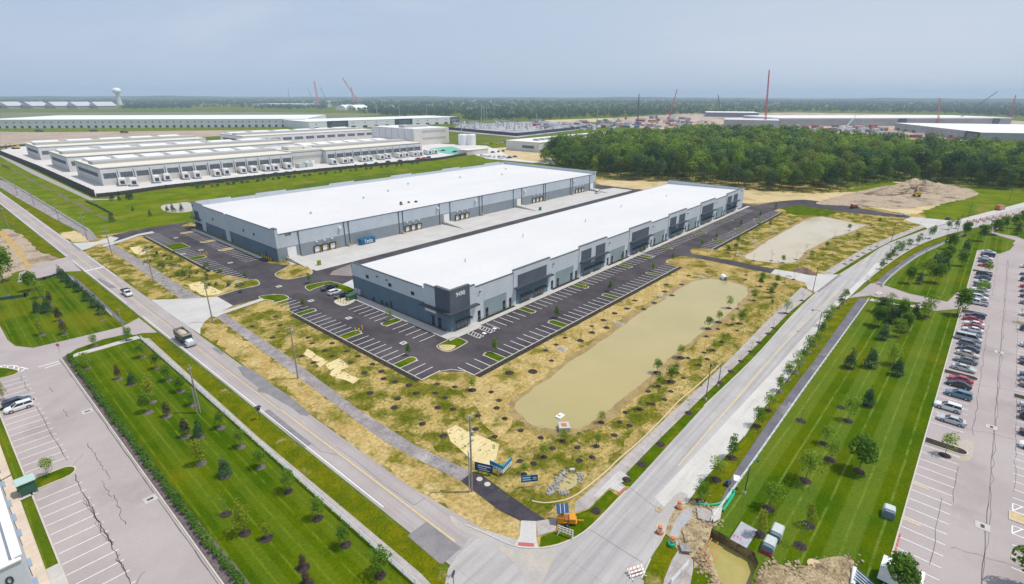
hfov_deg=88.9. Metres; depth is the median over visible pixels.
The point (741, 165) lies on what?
broadleaf tree
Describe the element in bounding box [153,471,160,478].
hedge shrub
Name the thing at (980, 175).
broadleaf tree
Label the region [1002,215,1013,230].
young tree
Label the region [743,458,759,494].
street lamp
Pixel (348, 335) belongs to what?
planted island
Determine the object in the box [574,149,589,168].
broadleaf tree
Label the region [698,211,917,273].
patchy grass
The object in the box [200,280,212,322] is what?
utility pole
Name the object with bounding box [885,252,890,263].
young tree
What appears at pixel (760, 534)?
young tree
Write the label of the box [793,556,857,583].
soil heap
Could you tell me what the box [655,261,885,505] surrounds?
road lane
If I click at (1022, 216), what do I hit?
young tree
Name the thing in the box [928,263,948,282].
young tree
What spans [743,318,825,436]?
kerb
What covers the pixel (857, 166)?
broadleaf tree
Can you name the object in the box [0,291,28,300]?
screen fence
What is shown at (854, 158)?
broadleaf tree
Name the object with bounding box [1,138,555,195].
gravel yard
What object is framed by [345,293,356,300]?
transformer box
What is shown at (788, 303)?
young tree
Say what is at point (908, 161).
broadleaf tree
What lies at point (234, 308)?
sidewalk
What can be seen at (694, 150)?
broadleaf tree
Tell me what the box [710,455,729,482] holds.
young tree
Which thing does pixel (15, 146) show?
excavator
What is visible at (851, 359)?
conifer
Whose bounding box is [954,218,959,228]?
young tree
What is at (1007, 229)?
lawn
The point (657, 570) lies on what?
verge
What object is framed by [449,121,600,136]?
substation yard
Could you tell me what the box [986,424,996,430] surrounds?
drain inlet
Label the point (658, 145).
broadleaf tree
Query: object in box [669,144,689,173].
broadleaf tree
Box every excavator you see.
[5,142,19,148]
[913,186,920,196]
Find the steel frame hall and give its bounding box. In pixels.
[704,111,758,116]
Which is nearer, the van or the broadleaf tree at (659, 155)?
the van
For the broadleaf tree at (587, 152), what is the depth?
451.06 m
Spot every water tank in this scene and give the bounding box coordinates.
[458,134,466,144]
[467,134,475,144]
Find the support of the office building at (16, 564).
on the ground at (1000, 180)
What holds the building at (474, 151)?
on the gravel yard at (21, 152)
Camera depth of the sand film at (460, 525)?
80.88 m
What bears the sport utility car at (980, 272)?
on the parking lot at (963, 535)
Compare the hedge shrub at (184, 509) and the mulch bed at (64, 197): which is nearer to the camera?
the hedge shrub at (184, 509)
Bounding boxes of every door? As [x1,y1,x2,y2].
[313,245,320,252]
[321,243,328,251]
[329,241,336,248]
[405,225,410,231]
[411,224,416,230]
[438,317,440,327]
[761,543,773,554]
[769,531,780,543]
[882,509,894,520]
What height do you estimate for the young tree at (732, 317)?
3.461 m
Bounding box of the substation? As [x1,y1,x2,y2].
[449,118,595,129]
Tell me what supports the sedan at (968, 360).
on the parking lot at (963, 535)
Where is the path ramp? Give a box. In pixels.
[515,520,537,546]
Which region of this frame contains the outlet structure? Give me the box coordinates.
[558,421,569,431]
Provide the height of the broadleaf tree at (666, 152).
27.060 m
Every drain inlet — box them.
[81,408,92,414]
[142,494,157,503]
[975,520,989,531]
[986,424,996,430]
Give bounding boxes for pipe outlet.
[720,274,727,280]
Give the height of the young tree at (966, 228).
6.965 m
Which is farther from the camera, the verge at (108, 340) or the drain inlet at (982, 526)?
the verge at (108, 340)
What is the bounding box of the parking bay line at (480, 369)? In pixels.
[0,211,1023,583]
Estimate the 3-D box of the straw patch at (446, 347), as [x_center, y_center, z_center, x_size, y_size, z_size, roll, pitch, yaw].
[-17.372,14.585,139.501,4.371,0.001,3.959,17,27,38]
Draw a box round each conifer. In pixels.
[32,297,41,312]
[39,296,53,313]
[55,265,63,277]
[59,268,67,281]
[64,273,74,287]
[72,280,82,291]
[81,286,90,301]
[89,292,98,307]
[95,299,105,314]
[107,211,114,221]
[126,371,137,385]
[127,190,133,199]
[192,419,204,439]
[216,454,233,478]
[842,347,858,369]
[862,385,875,408]
[863,345,879,369]
[876,322,890,340]
[883,302,893,320]
[887,303,901,324]
[888,356,904,377]
[911,304,920,316]
[915,271,923,284]
[931,251,943,269]
[942,255,950,271]
[962,237,971,250]
[1013,221,1022,234]
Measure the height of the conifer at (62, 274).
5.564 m
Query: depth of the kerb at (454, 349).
139.57 m
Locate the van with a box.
[954,330,982,342]
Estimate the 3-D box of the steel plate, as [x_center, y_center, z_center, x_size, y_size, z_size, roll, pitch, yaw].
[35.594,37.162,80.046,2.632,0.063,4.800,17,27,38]
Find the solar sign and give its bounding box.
[254,405,260,417]
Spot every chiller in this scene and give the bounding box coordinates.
[295,163,305,167]
[304,162,312,166]
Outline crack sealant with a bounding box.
[21,256,1019,583]
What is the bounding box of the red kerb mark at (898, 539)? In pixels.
[893,533,900,553]
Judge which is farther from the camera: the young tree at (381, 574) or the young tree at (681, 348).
the young tree at (681, 348)
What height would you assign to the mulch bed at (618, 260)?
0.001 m
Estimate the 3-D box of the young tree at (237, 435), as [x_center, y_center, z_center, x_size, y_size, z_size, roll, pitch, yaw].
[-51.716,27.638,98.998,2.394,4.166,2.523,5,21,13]
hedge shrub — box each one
[111,416,120,424]
[121,428,130,436]
[134,446,143,454]
[139,452,149,458]
[143,456,151,463]
[144,460,154,467]
[151,467,159,473]
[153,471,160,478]
[156,473,164,480]
[161,481,170,489]
[166,488,175,498]
[170,492,181,499]
[172,498,182,506]
[176,501,186,510]
[179,506,187,514]
[185,511,192,517]
[187,515,196,522]
[190,519,199,527]
[193,525,202,532]
[196,528,205,536]
[200,532,210,543]
[204,539,214,547]
[208,544,216,551]
[212,547,223,556]
[218,554,226,562]
[220,557,231,569]
[225,564,235,573]
[230,569,240,577]
[233,574,244,583]
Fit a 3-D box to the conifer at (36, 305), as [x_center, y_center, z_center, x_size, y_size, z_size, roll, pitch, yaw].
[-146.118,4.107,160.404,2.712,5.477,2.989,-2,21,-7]
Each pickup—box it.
[120,287,132,296]
[320,284,337,290]
[970,298,989,305]
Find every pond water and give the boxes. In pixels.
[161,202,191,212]
[515,279,747,428]
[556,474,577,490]
[745,217,865,262]
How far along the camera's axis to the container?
235.19 m
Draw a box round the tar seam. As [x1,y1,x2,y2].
[71,221,955,563]
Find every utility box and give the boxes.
[760,534,777,557]
[769,522,784,543]
[882,503,895,520]
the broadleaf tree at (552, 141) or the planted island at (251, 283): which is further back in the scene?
the broadleaf tree at (552, 141)
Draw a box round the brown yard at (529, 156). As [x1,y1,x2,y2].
[496,148,549,162]
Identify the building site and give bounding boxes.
[612,112,1023,140]
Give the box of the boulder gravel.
[546,468,583,494]
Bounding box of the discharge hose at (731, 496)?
[698,488,735,511]
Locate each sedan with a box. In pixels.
[334,292,348,297]
[937,413,966,426]
[945,379,972,389]
[947,374,973,384]
[951,363,976,372]
[953,356,978,364]
[956,345,979,353]
[956,349,979,358]
[961,330,982,337]
[962,323,983,329]
[962,326,983,333]
[963,315,983,322]
[963,320,984,326]
[974,275,991,279]
[978,255,993,259]
[978,259,992,262]
[978,263,992,267]
[1019,400,1023,407]
[1019,427,1023,435]
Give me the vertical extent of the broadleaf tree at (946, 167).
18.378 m
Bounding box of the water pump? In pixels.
[724,479,730,486]
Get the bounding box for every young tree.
[0,245,13,281]
[0,382,7,398]
[18,271,38,291]
[28,280,45,298]
[34,319,45,335]
[37,456,53,475]
[76,352,92,369]
[87,334,97,346]
[120,326,132,340]
[131,341,146,357]
[136,391,153,414]
[140,373,156,403]
[149,352,160,369]
[157,364,172,381]
[170,374,186,392]
[185,389,197,406]
[188,438,206,466]
[213,411,225,429]
[229,497,251,537]
[233,428,247,448]
[251,447,265,469]
[260,522,272,542]
[278,467,295,494]
[300,298,305,306]
[307,495,324,522]
[333,521,351,548]
[364,544,392,579]
[385,309,392,320]
[405,342,410,352]
[468,377,476,391]
[491,337,497,351]
[519,461,527,475]
[539,442,548,458]
[559,429,568,442]
[593,434,602,447]
[598,411,605,423]
[637,397,643,410]
[650,391,656,405]
[653,358,662,374]
[655,373,663,387]
[667,364,678,383]
[676,344,687,359]
[693,478,710,502]
[697,355,703,365]
[704,316,714,329]
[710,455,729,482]
[711,339,718,351]
[715,310,722,323]
[726,295,733,308]
[727,433,738,460]
[730,313,736,325]
[736,310,744,324]
[751,289,757,300]
[751,507,768,538]
[753,405,767,427]
[758,277,764,286]
[760,480,786,512]
[763,391,777,412]
[769,286,774,297]
[772,282,777,292]
[776,374,783,392]
[783,299,791,313]
[783,360,796,381]
[791,352,805,373]
[795,448,823,484]
[800,345,809,363]
[801,502,817,529]
[804,334,817,352]
[812,332,823,346]
[818,320,826,336]
[818,425,836,446]
[822,309,834,326]
[824,437,842,462]
[829,303,836,317]
[837,293,845,308]
[843,289,849,300]
[843,396,861,422]
[848,433,878,474]
[871,297,881,311]
[872,305,891,326]
[878,297,890,307]
[879,258,884,269]
[883,551,924,583]
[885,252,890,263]
[885,343,904,365]
[886,292,897,303]
[890,246,897,259]
[891,318,907,337]
[894,241,904,254]
[896,300,913,321]
[902,311,915,332]
[905,239,913,249]
[905,266,917,283]
[915,233,923,244]
[917,260,928,273]
[918,299,933,319]
[921,256,936,275]
[922,293,942,317]
[928,226,936,238]
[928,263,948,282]
[938,432,959,458]
[942,249,953,258]
[944,233,960,245]
[945,245,956,259]
[953,288,977,315]
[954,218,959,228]
[955,250,970,266]
[962,222,973,235]
[974,281,987,292]
[977,224,992,241]
[981,280,991,289]
[984,260,993,269]
[989,218,1005,234]
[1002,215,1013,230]
[1010,545,1023,583]
[1011,214,1020,228]
[1020,210,1023,224]
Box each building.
[0,470,38,583]
[457,147,488,154]
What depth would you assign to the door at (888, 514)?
82.88 m
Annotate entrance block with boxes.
[261,145,323,165]
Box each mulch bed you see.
[56,192,70,201]
[62,357,249,583]
[73,202,92,211]
[143,236,209,270]
[195,228,273,259]
[290,314,419,381]
[357,294,446,330]
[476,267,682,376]
[477,306,514,321]
[552,278,579,289]
[608,256,629,265]
[713,213,782,248]
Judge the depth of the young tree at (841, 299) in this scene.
164.53 m
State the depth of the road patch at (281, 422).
104.94 m
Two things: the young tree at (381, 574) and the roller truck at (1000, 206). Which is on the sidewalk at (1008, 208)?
the roller truck at (1000, 206)
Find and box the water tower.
[112,88,122,104]
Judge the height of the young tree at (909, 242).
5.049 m
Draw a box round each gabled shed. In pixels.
[0,102,21,108]
[21,102,46,108]
[45,102,68,108]
[67,102,91,108]
[89,102,116,108]
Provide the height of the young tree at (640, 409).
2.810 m
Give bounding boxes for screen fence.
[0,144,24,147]
[0,151,95,196]
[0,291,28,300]
[33,270,63,280]
[85,200,112,214]
[96,153,464,197]
[449,125,589,135]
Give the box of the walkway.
[0,445,50,583]
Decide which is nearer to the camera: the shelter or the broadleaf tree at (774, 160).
the shelter
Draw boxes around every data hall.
[25,134,205,159]
[48,138,293,171]
[74,147,293,185]
[220,127,371,142]
[287,138,421,163]
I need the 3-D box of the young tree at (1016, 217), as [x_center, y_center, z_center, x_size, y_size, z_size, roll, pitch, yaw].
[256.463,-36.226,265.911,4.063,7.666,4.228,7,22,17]
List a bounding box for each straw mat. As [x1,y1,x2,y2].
[129,246,145,254]
[188,281,221,295]
[304,349,326,366]
[325,358,348,372]
[330,371,359,382]
[447,425,498,464]
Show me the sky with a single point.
(549, 48)
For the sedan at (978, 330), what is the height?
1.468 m
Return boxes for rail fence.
[0,177,87,229]
[69,276,111,315]
[140,335,420,583]
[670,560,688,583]
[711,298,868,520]
[882,251,925,285]
[927,242,943,251]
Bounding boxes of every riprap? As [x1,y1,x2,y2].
[556,347,566,350]
[613,321,626,325]
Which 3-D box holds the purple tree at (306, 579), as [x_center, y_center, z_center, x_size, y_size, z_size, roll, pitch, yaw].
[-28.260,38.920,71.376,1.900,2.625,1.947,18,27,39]
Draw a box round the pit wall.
[708,529,757,572]
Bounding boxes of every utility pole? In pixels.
[102,225,112,256]
[117,309,126,339]
[143,248,153,282]
[187,364,200,413]
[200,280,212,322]
[285,324,298,378]
[466,414,473,492]
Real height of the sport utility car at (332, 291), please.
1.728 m
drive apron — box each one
[73,236,117,249]
[152,297,232,333]
[771,269,836,291]
[905,217,953,227]
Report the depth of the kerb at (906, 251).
224.96 m
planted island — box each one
[0,368,17,377]
[30,467,74,487]
[165,243,188,249]
[189,256,205,259]
[218,279,258,294]
[259,295,287,301]
[275,264,311,278]
[296,309,314,315]
[306,281,353,292]
[335,298,354,304]
[340,331,360,338]
[382,318,399,324]
[394,357,415,367]
[437,338,466,350]
[485,352,504,360]
[519,307,534,312]
[549,320,567,326]
[573,283,587,287]
[603,294,619,298]
[925,437,966,453]
[944,369,977,379]
[961,309,987,315]
[1010,511,1023,522]
[1014,393,1023,398]
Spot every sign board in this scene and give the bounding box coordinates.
[475,462,492,474]
[490,457,511,475]
[521,474,537,487]
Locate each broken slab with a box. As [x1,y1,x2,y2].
[679,542,691,552]
[697,507,712,521]
[712,507,721,522]
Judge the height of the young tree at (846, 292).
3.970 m
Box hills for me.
[0,96,1023,102]
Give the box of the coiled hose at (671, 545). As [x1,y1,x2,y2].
[668,540,675,547]
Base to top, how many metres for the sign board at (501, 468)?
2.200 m
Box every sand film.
[450,516,484,537]
[493,543,556,583]
[652,492,687,553]
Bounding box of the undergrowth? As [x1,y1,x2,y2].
[544,162,1017,192]
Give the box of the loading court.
[287,188,630,270]
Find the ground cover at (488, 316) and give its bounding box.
[145,213,780,378]
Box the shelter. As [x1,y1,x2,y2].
[13,472,37,497]
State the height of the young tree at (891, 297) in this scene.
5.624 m
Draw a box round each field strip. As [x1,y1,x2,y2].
[0,112,377,118]
[0,128,297,131]
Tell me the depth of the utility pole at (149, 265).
184.03 m
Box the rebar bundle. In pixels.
[854,569,874,583]
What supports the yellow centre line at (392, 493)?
on the road at (438, 515)
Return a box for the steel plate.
[730,521,757,547]
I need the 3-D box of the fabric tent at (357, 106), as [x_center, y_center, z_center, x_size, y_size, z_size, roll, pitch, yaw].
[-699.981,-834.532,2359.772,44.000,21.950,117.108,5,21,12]
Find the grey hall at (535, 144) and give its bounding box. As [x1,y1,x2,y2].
[506,132,605,151]
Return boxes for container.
[358,236,375,244]
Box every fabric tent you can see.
[336,105,348,109]
[346,105,367,109]
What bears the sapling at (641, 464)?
on the verge at (652, 453)
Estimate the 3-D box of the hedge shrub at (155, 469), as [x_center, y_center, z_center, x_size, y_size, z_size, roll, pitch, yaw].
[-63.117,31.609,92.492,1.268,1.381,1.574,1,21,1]
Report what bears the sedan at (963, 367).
on the parking lot at (963, 535)
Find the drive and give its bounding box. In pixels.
[756,200,908,217]
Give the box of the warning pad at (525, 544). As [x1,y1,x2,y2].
[518,542,533,546]
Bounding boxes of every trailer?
[556,503,583,526]
[877,555,924,583]
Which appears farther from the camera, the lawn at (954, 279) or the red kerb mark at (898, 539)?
the lawn at (954, 279)
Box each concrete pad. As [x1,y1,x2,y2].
[17,491,34,499]
[46,564,65,583]
[344,279,353,287]
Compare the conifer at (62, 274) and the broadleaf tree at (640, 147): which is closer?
the conifer at (62, 274)
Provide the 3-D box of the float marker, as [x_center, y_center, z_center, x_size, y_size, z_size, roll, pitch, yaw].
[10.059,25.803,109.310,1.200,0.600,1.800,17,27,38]
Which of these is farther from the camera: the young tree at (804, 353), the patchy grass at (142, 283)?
the patchy grass at (142, 283)
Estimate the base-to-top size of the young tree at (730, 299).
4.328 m
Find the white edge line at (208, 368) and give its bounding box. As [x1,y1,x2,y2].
[3,195,383,506]
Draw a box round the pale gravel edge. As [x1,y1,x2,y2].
[0,154,116,199]
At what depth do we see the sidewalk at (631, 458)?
113.05 m
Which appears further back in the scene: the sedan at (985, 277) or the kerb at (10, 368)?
the sedan at (985, 277)
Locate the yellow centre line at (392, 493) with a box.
[2,199,837,541]
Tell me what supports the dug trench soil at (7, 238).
on the bare soil at (34, 257)
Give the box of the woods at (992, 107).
[0,96,1023,120]
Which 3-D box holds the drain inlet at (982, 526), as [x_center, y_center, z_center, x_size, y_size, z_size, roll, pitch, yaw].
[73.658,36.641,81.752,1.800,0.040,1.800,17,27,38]
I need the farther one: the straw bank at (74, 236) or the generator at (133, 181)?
the generator at (133, 181)
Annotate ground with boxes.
[0,96,1023,583]
[76,172,927,546]
[816,185,978,208]
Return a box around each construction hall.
[723,118,779,127]
[743,115,1012,125]
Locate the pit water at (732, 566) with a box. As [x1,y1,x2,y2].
[708,537,754,583]
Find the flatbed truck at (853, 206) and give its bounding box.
[849,204,860,208]
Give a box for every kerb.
[0,367,19,378]
[0,414,24,475]
[30,492,68,583]
[35,466,75,488]
[61,358,223,583]
[217,279,259,295]
[259,294,288,302]
[275,263,312,278]
[290,311,421,379]
[305,281,353,292]
[393,357,416,367]
[422,369,473,379]
[436,337,467,351]
[466,490,625,548]
[474,266,678,374]
[483,351,505,361]
[641,558,650,578]
[704,292,816,405]
[712,213,778,248]
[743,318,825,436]
[840,229,926,273]
[865,230,962,281]
[883,314,959,583]
[924,436,968,455]
[943,369,978,380]
[1009,510,1023,524]
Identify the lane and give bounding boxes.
[318,189,641,278]
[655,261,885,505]
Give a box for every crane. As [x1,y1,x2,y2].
[314,81,320,100]
[342,78,362,102]
[636,96,638,125]
[665,89,677,123]
[764,70,769,119]
[937,98,939,121]
[961,92,996,116]
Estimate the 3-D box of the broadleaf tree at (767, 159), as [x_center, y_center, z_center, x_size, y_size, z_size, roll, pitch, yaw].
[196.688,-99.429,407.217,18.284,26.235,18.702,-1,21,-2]
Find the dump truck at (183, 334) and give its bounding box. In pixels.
[173,326,196,347]
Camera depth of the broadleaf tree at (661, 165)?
407.05 m
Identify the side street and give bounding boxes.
[0,318,155,376]
[18,257,80,281]
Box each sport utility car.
[1,395,31,408]
[3,397,34,413]
[327,288,342,294]
[934,400,962,413]
[944,388,972,400]
[958,338,981,347]
[965,312,985,319]
[972,289,989,296]
[972,293,987,300]
[973,281,988,288]
[976,270,992,276]
[980,252,995,256]
[1019,409,1023,419]
[1019,440,1023,448]
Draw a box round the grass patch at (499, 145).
[478,140,505,147]
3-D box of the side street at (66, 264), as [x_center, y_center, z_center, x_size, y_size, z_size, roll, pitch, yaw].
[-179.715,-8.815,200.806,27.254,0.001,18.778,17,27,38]
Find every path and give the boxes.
[0,180,96,240]
[71,276,125,322]
[103,243,202,298]
[140,338,430,583]
[217,314,467,480]
[461,472,543,520]
[721,298,866,500]
[875,233,961,285]
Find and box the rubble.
[684,495,864,583]
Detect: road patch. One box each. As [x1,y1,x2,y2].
[95,278,116,287]
[212,347,224,354]
[238,366,309,415]
[264,409,310,447]
[410,523,458,562]
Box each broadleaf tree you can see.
[539,147,546,158]
[542,149,550,159]
[546,136,557,149]
[549,134,563,158]
[549,146,559,163]
[554,145,574,166]
[555,138,572,164]
[560,150,567,167]
[561,137,574,152]
[564,152,575,166]
[570,141,582,167]
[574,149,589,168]
[575,138,591,147]
[576,145,595,169]
[582,157,589,168]
[583,135,595,142]
[583,139,593,148]
[584,142,598,170]
[590,155,598,169]
[596,154,607,172]
[598,142,618,174]
[604,154,615,176]
[606,136,618,145]
[608,155,622,171]
[609,142,626,171]
[612,137,623,142]
[613,140,626,154]
[614,157,629,177]
[619,142,631,170]
[622,147,638,174]
[623,154,637,178]
[625,153,646,179]
[632,143,645,174]
[633,154,651,178]
[642,145,663,173]
[644,140,663,148]
[645,155,655,175]
[646,139,664,172]
[653,148,665,168]
[654,159,666,180]
[659,144,680,175]
[660,162,669,175]
[663,147,678,175]
[668,139,680,147]
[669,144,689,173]
[676,143,695,175]
[682,146,698,177]
[682,160,691,179]
[686,146,702,178]
[686,150,708,181]
[697,148,712,173]
[697,163,708,179]
[707,152,722,180]
[707,162,718,181]
[708,147,725,178]
[717,159,727,178]
[725,144,742,162]
[726,142,741,175]
[726,148,737,172]
[726,161,743,186]
[732,148,746,181]
[732,158,745,184]
[734,158,755,185]
[738,168,754,185]
[741,149,753,180]
[748,151,766,184]
[750,147,760,152]
[753,164,768,186]
[755,147,778,179]
[759,167,774,186]
[764,170,778,190]
[768,162,779,185]
[770,154,783,174]
[773,146,785,157]
[775,155,797,185]
[775,163,792,188]
[781,144,796,156]
[786,164,795,182]
[787,149,815,163]
[788,165,803,188]
[788,169,803,187]
[793,152,811,182]
[795,157,810,185]
[802,149,817,183]
[802,158,824,189]
[809,142,826,151]
[813,152,834,188]
[819,170,829,185]
[821,154,844,184]
[822,164,840,188]
[827,145,845,159]
[833,159,852,187]
[839,142,853,150]
[841,150,853,179]
[842,153,864,183]
[844,142,867,153]
[846,161,868,185]
[851,146,868,154]
[853,150,870,179]
[854,141,870,151]
[858,148,875,179]
[864,164,875,183]
[865,155,882,180]
[872,141,895,152]
[874,148,889,177]
[876,152,895,177]
[878,148,901,176]
[881,163,893,180]
[886,148,902,178]
[896,140,909,172]
[896,157,917,178]
[898,151,913,175]
[905,144,931,177]
[910,166,920,177]
[911,147,933,177]
[925,159,941,181]
[928,150,938,174]
[933,144,952,177]
[934,150,963,180]
[938,160,953,179]
[939,149,971,182]
[950,161,967,182]
[952,146,968,180]
[953,146,977,179]
[962,150,978,178]
[966,157,985,180]
[973,168,986,184]
[974,151,990,168]
[981,157,1008,185]
[982,154,992,181]
[986,151,1009,182]
[999,164,1023,188]
[1002,154,1023,183]
[1003,146,1023,176]
[1018,169,1023,186]
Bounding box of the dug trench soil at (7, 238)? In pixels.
[0,232,31,268]
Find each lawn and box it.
[0,273,120,346]
[0,418,22,479]
[22,500,57,568]
[65,340,412,583]
[716,302,958,583]
[886,234,1013,298]
[992,219,1023,237]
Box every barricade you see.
[557,525,573,538]
[627,564,646,579]
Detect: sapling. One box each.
[216,489,231,517]
[472,416,478,430]
[505,358,513,374]
[528,360,537,373]
[530,453,537,465]
[549,438,555,449]
[576,448,582,462]
[591,499,600,514]
[622,467,630,482]
[637,452,646,466]
[656,430,665,446]
[685,401,692,414]
[793,518,810,550]
[795,403,806,423]
[836,393,847,409]
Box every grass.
[85,247,179,299]
[122,239,231,296]
[135,245,228,298]
[213,304,554,511]
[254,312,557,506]
[497,299,772,504]
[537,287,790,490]
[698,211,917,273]
[769,222,921,272]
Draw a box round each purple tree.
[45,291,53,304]
[53,307,63,321]
[58,319,68,335]
[113,365,123,380]
[161,402,172,418]
[179,418,191,438]
[296,554,309,573]
[300,570,313,583]
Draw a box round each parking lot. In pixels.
[0,361,221,583]
[106,184,779,378]
[849,228,1023,583]
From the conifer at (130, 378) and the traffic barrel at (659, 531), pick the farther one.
the conifer at (130, 378)
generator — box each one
[117,177,126,185]
[129,177,138,186]
[152,174,161,182]
[162,173,171,180]
[181,171,189,179]
[192,170,201,178]
[212,169,220,176]
[221,168,230,175]
[238,166,246,173]
[248,165,257,172]
[262,164,270,171]
[270,164,278,170]
[282,162,291,168]
[328,158,337,164]
[339,157,347,163]
[345,157,353,162]
[358,156,366,161]
[364,155,372,160]
[376,154,384,159]
[382,153,390,158]
[394,152,402,157]
[400,152,408,157]
[409,151,417,156]
[423,149,431,154]
[429,149,437,153]
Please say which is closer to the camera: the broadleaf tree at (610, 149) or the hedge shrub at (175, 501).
the hedge shrub at (175, 501)
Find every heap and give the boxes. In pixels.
[680,523,705,545]
[683,523,700,541]
[755,564,793,583]
[793,267,815,275]
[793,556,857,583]
[866,178,973,195]
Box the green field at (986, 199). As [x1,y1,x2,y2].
[838,182,1023,218]
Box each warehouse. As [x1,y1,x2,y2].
[0,115,325,128]
[189,162,609,266]
[253,103,310,105]
[283,115,458,128]
[351,180,744,331]
[894,123,1023,142]
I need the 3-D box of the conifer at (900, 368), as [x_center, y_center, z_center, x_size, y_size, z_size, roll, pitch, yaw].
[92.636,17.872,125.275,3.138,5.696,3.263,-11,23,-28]
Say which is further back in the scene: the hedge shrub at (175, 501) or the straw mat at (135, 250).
the straw mat at (135, 250)
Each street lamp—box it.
[704,364,711,399]
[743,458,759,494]
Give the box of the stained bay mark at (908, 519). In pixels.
[903,482,928,526]
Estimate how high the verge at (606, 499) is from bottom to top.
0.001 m
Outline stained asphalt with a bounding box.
[948,439,973,460]
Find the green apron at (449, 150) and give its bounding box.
[430,146,459,154]
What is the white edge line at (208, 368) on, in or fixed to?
on the road at (438, 515)
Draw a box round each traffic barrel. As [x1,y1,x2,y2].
[656,525,662,534]
[670,536,675,544]
[675,501,682,509]
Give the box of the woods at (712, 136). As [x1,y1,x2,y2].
[556,122,1023,166]
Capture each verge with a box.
[0,206,62,257]
[5,193,72,232]
[65,334,135,356]
[71,274,137,321]
[144,333,446,583]
[540,490,617,546]
[621,292,813,485]
[644,541,677,583]
[690,565,712,583]
[706,298,857,502]
[833,227,926,274]
[867,232,961,282]
[872,297,919,304]
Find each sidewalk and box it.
[73,336,139,356]
[102,231,153,246]
[191,229,262,257]
[212,299,263,316]
[352,206,749,340]
[536,518,556,535]
[575,287,812,512]
[594,470,629,498]
[663,550,692,583]
[823,225,924,274]
[955,202,1023,221]
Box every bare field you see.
[0,130,270,148]
[545,118,612,122]
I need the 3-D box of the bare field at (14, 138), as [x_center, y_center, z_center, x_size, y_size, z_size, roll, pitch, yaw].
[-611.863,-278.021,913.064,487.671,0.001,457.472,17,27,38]
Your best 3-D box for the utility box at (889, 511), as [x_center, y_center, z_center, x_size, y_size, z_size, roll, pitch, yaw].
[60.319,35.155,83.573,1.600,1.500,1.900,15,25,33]
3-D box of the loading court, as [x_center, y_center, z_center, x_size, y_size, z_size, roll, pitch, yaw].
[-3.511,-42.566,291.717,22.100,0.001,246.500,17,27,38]
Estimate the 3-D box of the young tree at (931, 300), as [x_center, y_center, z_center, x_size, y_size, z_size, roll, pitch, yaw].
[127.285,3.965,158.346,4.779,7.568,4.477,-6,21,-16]
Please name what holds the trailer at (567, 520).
on the verge at (606, 499)
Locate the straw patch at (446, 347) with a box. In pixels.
[439,345,455,350]
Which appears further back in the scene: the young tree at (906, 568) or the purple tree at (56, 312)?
the purple tree at (56, 312)
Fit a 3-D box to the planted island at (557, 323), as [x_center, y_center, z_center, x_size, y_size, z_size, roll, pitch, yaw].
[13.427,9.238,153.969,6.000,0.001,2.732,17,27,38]
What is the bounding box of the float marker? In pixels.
[555,413,564,418]
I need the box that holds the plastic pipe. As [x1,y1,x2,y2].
[850,566,856,583]
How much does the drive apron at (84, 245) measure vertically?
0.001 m
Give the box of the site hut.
[909,134,921,137]
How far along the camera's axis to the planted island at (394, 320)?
154.91 m
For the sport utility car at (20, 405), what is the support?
on the parking lot at (151, 543)
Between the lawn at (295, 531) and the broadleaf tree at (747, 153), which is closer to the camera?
the lawn at (295, 531)
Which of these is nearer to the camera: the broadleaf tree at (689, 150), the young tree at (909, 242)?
the young tree at (909, 242)
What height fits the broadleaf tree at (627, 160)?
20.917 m
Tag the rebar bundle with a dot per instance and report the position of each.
(864, 579)
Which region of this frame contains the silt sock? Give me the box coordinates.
[532,365,718,503]
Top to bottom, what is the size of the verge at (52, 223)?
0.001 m
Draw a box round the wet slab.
[670,508,692,537]
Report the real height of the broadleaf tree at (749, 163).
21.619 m
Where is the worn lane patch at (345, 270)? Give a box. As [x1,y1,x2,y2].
[330,264,352,275]
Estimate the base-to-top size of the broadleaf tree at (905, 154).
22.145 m
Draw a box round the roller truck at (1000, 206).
[995,204,1004,209]
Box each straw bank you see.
[60,230,88,241]
[204,323,519,539]
[468,271,698,438]
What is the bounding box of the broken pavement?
[659,500,722,583]
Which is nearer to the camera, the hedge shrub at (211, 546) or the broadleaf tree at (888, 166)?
the hedge shrub at (211, 546)
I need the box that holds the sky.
[0,0,1023,97]
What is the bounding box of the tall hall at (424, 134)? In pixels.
[371,124,448,144]
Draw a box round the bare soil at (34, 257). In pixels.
[0,229,60,280]
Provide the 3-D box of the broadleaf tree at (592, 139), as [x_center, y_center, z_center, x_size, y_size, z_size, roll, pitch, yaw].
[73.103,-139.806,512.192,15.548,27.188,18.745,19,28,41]
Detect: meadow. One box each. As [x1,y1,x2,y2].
[0,155,505,232]
[780,206,837,215]
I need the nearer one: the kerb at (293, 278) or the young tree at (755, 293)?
the young tree at (755, 293)
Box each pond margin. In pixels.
[507,277,752,435]
[742,216,871,263]
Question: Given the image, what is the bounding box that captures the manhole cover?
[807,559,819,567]
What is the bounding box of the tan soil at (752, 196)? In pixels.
[596,180,976,214]
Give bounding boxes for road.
[0,193,643,583]
[445,534,640,583]
[464,207,1023,577]

